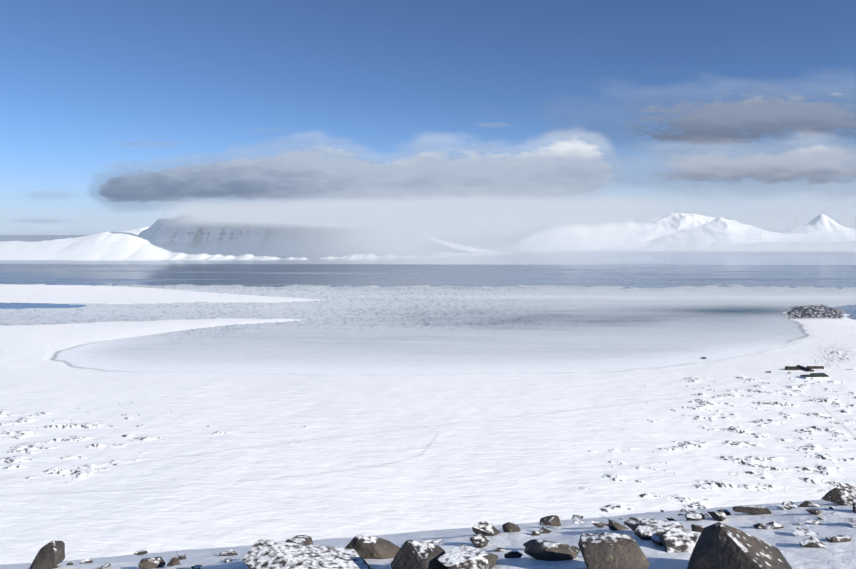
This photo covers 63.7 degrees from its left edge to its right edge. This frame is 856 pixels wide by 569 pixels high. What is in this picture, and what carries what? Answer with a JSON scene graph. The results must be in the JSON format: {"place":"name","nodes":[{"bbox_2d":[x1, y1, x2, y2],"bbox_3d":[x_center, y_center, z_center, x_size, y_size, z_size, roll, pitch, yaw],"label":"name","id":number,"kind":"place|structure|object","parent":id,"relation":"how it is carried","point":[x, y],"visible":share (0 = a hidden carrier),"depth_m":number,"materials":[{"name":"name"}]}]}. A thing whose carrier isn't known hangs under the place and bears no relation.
{"place":"outdoors","nodes":[
{"label":"outdoors","id":0,"kind":"place"},
{"bbox_2d":[45,219,258,240],"bbox_3d":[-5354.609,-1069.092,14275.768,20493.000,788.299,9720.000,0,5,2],"label":"mountain terrain","id":1,"kind":"structure","parent":0,"point":[185,235],"depth_m":11129.54,"materials":[{"name":"white snow"}]},
{"bbox_2d":[0,284,855,564],"bbox_3d":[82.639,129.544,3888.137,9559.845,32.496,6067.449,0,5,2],"label":"snow terrain","id":2,"kind":"structure","parent":0,"point":[155,418],"depth_m":1670.90,"materials":[{"name":"white snow"}]},
{"bbox_2d":[785,366,797,369],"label":"station annex","id":3,"kind":"object","parent":2,"relation":"on","point":[791,367],"visible":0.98,"depth_m":2165.26,"materials":[{"name":"brown wood"}]},
{"bbox_2d":[797,365,813,371],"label":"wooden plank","id":4,"kind":"object","parent":2,"relation":"on","point":[805,368],"visible":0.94,"depth_m":2158.11,"materials":[{"name":"brown wood"}]},
{"bbox_2d":[800,373,828,378],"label":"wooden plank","id":5,"kind":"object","parent":2,"relation":"on","point":[816,376],"depth_m":2033.66,"materials":[{"name":"green"}]},
{"bbox_2d":[807,366,823,368],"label":"station annex","id":6,"kind":"object","parent":2,"relation":"on","point":[816,367],"visible":0.85,"depth_m":2185.86,"materials":[{"name":"brown wood"}]},
{"bbox_2d":[0,125,855,264],"bbox_3d":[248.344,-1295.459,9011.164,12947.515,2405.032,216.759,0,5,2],"label":"cloud","id":7,"kind":"structure","parent":0,"point":[551,204],"depth_m":9019.87,"materials":[{"name":"white"}]},
{"bbox_2d":[0,65,855,234],"bbox_3d":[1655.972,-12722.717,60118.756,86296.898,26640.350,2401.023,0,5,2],"label":"cloud","id":8,"kind":"structure","parent":0,"point":[719,145],"depth_m":59455.31,"materials":[{"name":"white"}]},
{"bbox_2d":[0,235,855,319],"bbox_3d":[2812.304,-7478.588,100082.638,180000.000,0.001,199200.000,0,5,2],"label":"sea water","id":9,"kind":"structure","parent":0,"point":[480,275],"depth_m":6820.73,"materials":[{"name":"liquid"}]},
{"bbox_2d":[0,499,855,568],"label":"snow","id":10,"kind":"structure","parent":0,"point":[785,541],"depth_m":9.54,"materials":[{"name":"white snow"}]},
{"bbox_2d":[29,541,64,568],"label":"boulder","id":11,"kind":"object","parent":10,"relation":"on","point":[50,555],"visible":1,"depth_m":10.16,"materials":[{"name":"grey stone"}]},
{"bbox_2d":[80,559,92,563],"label":"rock","id":12,"kind":"object","parent":10,"relation":"on","point":[86,561],"visible":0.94,"depth_m":11.63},
{"bbox_2d":[97,563,110,568],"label":"rock","id":13,"kind":"object","parent":10,"relation":"on","point":[104,566],"visible":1,"depth_m":10.12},
{"bbox_2d":[134,549,147,554],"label":"rock","id":14,"kind":"object","parent":10,"relation":"on","point":[141,552],"visible":0.94,"depth_m":12.88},
{"bbox_2d":[138,557,165,568],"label":"boulder","id":15,"kind":"object","parent":10,"relation":"on","point":[151,562],"visible":1,"depth_m":9.76,"materials":[{"name":"grey stone"}]},
{"bbox_2d":[166,550,179,565],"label":"boulder","id":16,"kind":"object","parent":10,"relation":"on","point":[173,561],"visible":1,"depth_m":9.56,"materials":[{"name":"grey stone"}]},
{"bbox_2d":[179,554,186,559],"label":"rock","id":17,"kind":"object","parent":10,"relation":"on","point":[182,557],"visible":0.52,"depth_m":10.98,"materials":[{"name":"grey stone"}]},
{"bbox_2d":[191,564,200,568],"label":"rock","id":18,"kind":"object","parent":10,"relation":"on","point":[196,567],"visible":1,"depth_m":9.25,"materials":[{"name":"grey stone"}]},
{"bbox_2d":[219,549,237,555],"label":"rock","id":19,"kind":"object","parent":10,"relation":"on","point":[230,552],"visible":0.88,"depth_m":10.96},
{"bbox_2d":[285,535,312,544],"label":"boulder","id":20,"kind":"object","parent":10,"relation":"on","point":[304,539],"visible":0.42,"depth_m":9.16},
{"bbox_2d":[243,539,371,568],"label":"boulder","id":21,"kind":"object","parent":10,"relation":"on","point":[266,554],"visible":1,"depth_m":8.06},
{"bbox_2d":[345,535,399,558],"bbox_3d":[-0.653,3.378,8.808,0.678,0.304,0.521,-3,5,-33],"label":"boulder","id":22,"kind":"object","parent":10,"relation":"on","point":[367,547],"visible":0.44,"depth_m":8.73,"materials":[{"name":"grey stone"}]},
{"bbox_2d":[391,540,449,568],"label":"boulder","id":23,"kind":"object","parent":10,"relation":"on","point":[411,554],"visible":0.88,"depth_m":7.45,"materials":[{"name":"grey stone"}]},
{"bbox_2d":[425,539,441,543],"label":"rock","id":24,"kind":"object","parent":10,"relation":"on","point":[432,541],"visible":0.48,"depth_m":9.88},
{"bbox_2d":[437,544,497,568],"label":"boulder","id":25,"kind":"object","parent":10,"relation":"on","point":[462,556],"visible":1,"depth_m":7.24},
{"bbox_2d":[470,534,488,547],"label":"boulder","id":26,"kind":"object","parent":10,"relation":"on","point":[480,540],"visible":0.92,"depth_m":9.16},
{"bbox_2d":[472,521,499,535],"bbox_3d":[0.860,3.627,10.188,0.392,0.218,0.398,3,5,30],"label":"boulder","id":27,"kind":"object","parent":10,"relation":"on","point":[484,528],"visible":0.9,"depth_m":10.09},
{"bbox_2d":[493,547,506,551],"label":"rock","id":28,"kind":"object","parent":10,"relation":"on","point":[498,549],"visible":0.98,"depth_m":8.66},
{"bbox_2d":[502,522,520,532],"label":"boulder","id":29,"kind":"object","parent":10,"relation":"on","point":[509,527],"visible":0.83,"depth_m":10.22,"materials":[{"name":"grey stone"}]},
{"bbox_2d":[504,550,522,557],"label":"boulder","id":30,"kind":"object","parent":10,"relation":"on","point":[514,554],"visible":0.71,"depth_m":7.68,"materials":[{"name":"black stone"}]},
{"bbox_2d":[531,531,540,535],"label":"rock","id":31,"kind":"object","parent":10,"relation":"on","point":[534,533],"visible":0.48,"depth_m":9.88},
{"bbox_2d":[538,526,550,533],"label":"rock","id":32,"kind":"object","parent":10,"relation":"on","point":[543,530],"visible":0.65,"depth_m":10.00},
{"bbox_2d":[540,515,560,525],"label":"boulder","id":33,"kind":"object","parent":10,"relation":"on","point":[552,520],"visible":1,"depth_m":10.61,"materials":[{"name":"grey stone"}]},
{"bbox_2d":[524,539,579,560],"bbox_3d":[1.367,2.912,7.369,0.787,0.225,0.710,8,0,18],"label":"boulder","id":34,"kind":"object","parent":10,"relation":"on","point":[540,549],"visible":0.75,"depth_m":7.42,"materials":[{"name":"grey stone"}]},
{"bbox_2d":[572,515,582,518],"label":"rock","id":35,"kind":"object","parent":10,"relation":"on","point":[577,517],"visible":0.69,"depth_m":13.67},
{"bbox_2d":[573,519,583,522],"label":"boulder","id":36,"kind":"object","parent":10,"relation":"on","point":[576,521],"visible":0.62,"depth_m":11.58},
{"bbox_2d":[591,521,607,527],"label":"rock","id":37,"kind":"object","parent":10,"relation":"on","point":[599,524],"visible":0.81,"depth_m":10.12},
{"bbox_2d":[578,532,649,568],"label":"boulder","id":38,"kind":"object","parent":10,"relation":"on","point":[609,550],"visible":1,"depth_m":6.63,"materials":[{"name":"grey stone"}]},
{"bbox_2d":[603,516,628,530],"bbox_3d":[2.582,3.300,9.544,0.360,0.156,0.325,1,10,-22],"label":"boulder","id":39,"kind":"object","parent":10,"relation":"on","point":[613,525],"visible":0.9,"depth_m":9.43,"materials":[{"name":"grey stone"}]},
{"bbox_2d":[634,525,666,539],"bbox_3d":[2.795,3.091,8.534,0.470,0.132,0.311,1,5,15],"label":"boulder","id":40,"kind":"object","parent":10,"relation":"on","point":[644,532],"visible":0.46,"depth_m":8.51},
{"bbox_2d":[624,517,683,531],"bbox_3d":[2.950,3.150,8.901,0.630,0.134,0.822,-14,10,-36],"label":"boulder","id":41,"kind":"object","parent":10,"relation":"on","point":[633,523],"visible":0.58,"depth_m":8.96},
{"bbox_2d":[651,533,662,545],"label":"boulder","id":42,"kind":"object","parent":10,"relation":"on","point":[655,539],"visible":0.62,"depth_m":8.06,"materials":[{"name":"grey stone"}]},
{"bbox_2d":[659,528,699,552],"bbox_3d":[2.981,2.975,7.883,0.619,0.149,0.632,3,12,14],"label":"boulder","id":43,"kind":"object","parent":10,"relation":"on","point":[678,540],"visible":0.67,"depth_m":7.88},
{"bbox_2d":[685,510,704,520],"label":"boulder","id":44,"kind":"object","parent":10,"relation":"on","point":[693,515],"visible":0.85,"depth_m":9.99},
{"bbox_2d":[691,524,703,531],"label":"rock","id":45,"kind":"object","parent":10,"relation":"on","point":[696,528],"visible":0.62,"depth_m":8.86,"materials":[{"name":"grey stone"}]},
{"bbox_2d":[707,511,725,520],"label":"boulder","id":46,"kind":"object","parent":10,"relation":"on","point":[719,516],"visible":1,"depth_m":9.85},
{"bbox_2d":[716,509,730,514],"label":"rock","id":47,"kind":"object","parent":10,"relation":"on","point":[726,511],"visible":0.65,"depth_m":10.37,"materials":[{"name":"grey stone"}]},
{"bbox_2d":[687,522,791,568],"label":"boulder","id":48,"kind":"object","parent":10,"relation":"on","point":[718,545],"visible":1,"depth_m":6.51,"materials":[{"name":"grey stone"}]},
{"bbox_2d":[732,505,771,514],"bbox_3d":[4.825,3.340,10.260,0.543,0.150,0.260,2,5,22],"label":"boulder","id":49,"kind":"object","parent":10,"relation":"on","point":[756,509],"visible":0.94,"depth_m":10.17,"materials":[{"name":"grey stone"}]},
{"bbox_2d":[753,523,766,528],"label":"rock","id":50,"kind":"object","parent":10,"relation":"on","point":[760,526],"visible":0.73,"depth_m":9.04,"materials":[{"name":"grey stone"}]},
{"bbox_2d":[765,521,783,529],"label":"boulder","id":51,"kind":"object","parent":10,"relation":"on","point":[772,525],"visible":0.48,"depth_m":8.99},
{"bbox_2d":[778,505,791,509],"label":"rock","id":52,"kind":"object","parent":10,"relation":"on","point":[784,507],"visible":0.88,"depth_m":10.21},
{"bbox_2d":[786,504,797,507],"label":"rock","id":53,"kind":"object","parent":10,"relation":"on","point":[792,505],"visible":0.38,"depth_m":10.28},
{"bbox_2d":[792,527,818,535],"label":"boulder","id":54,"kind":"object","parent":10,"relation":"on","point":[799,531],"visible":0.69,"depth_m":8.44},
{"bbox_2d":[798,500,822,506],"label":"boulder","id":55,"kind":"object","parent":10,"relation":"on","point":[805,503],"visible":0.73,"depth_m":10.30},
{"bbox_2d":[804,509,821,514],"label":"rock","id":56,"kind":"object","parent":10,"relation":"on","point":[815,511],"visible":0.9,"depth_m":9.60,"materials":[{"name":"grey stone"}]},
{"bbox_2d":[806,519,820,524],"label":"rock","id":57,"kind":"object","parent":10,"relation":"on","point":[815,522],"visible":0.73,"depth_m":9.07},
{"bbox_2d":[799,536,828,547],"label":"boulder","id":58,"kind":"object","parent":10,"relation":"on","point":[812,541],"visible":1,"depth_m":7.64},
{"bbox_2d":[826,535,850,542],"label":"boulder","id":59,"kind":"object","parent":10,"relation":"on","point":[839,538],"visible":0.96,"depth_m":7.85,"materials":[{"name":"grey stone"}]},
{"bbox_2d":[822,483,855,505],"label":"boulder","id":60,"kind":"object","parent":10,"relation":"on","point":[844,494],"visible":0.94,"depth_m":10.47,"materials":[{"name":"grey stone"}]},
{"bbox_2d":[844,518,855,527],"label":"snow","id":61,"kind":"structure","parent":10,"relation":"on","point":[851,522],"depth_m":8.73,"materials":[{"name":"white snow"}]},
{"bbox_2d":[851,498,855,512],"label":"boulder","id":62,"kind":"object","parent":10,"relation":"on","point":[853,501],"visible":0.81,"depth_m":9.64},
{"bbox_2d":[0,0,855,182],"label":"sky","id":63,"kind":"structure","parent":0,"point":[340,61],"materials":[{"name":"blue"}]},
{"bbox_2d":[602,169,855,240],"bbox_3d":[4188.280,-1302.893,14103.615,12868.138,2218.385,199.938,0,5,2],"label":"cloud","id":64,"kind":"structure","parent":0,"point":[825,235],"depth_m":14017.30,"materials":[{"name":"white"}]},
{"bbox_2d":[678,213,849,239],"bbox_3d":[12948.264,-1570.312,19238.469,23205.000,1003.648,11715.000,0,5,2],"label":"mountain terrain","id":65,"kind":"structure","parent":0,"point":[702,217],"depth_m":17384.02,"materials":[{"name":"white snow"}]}
]}

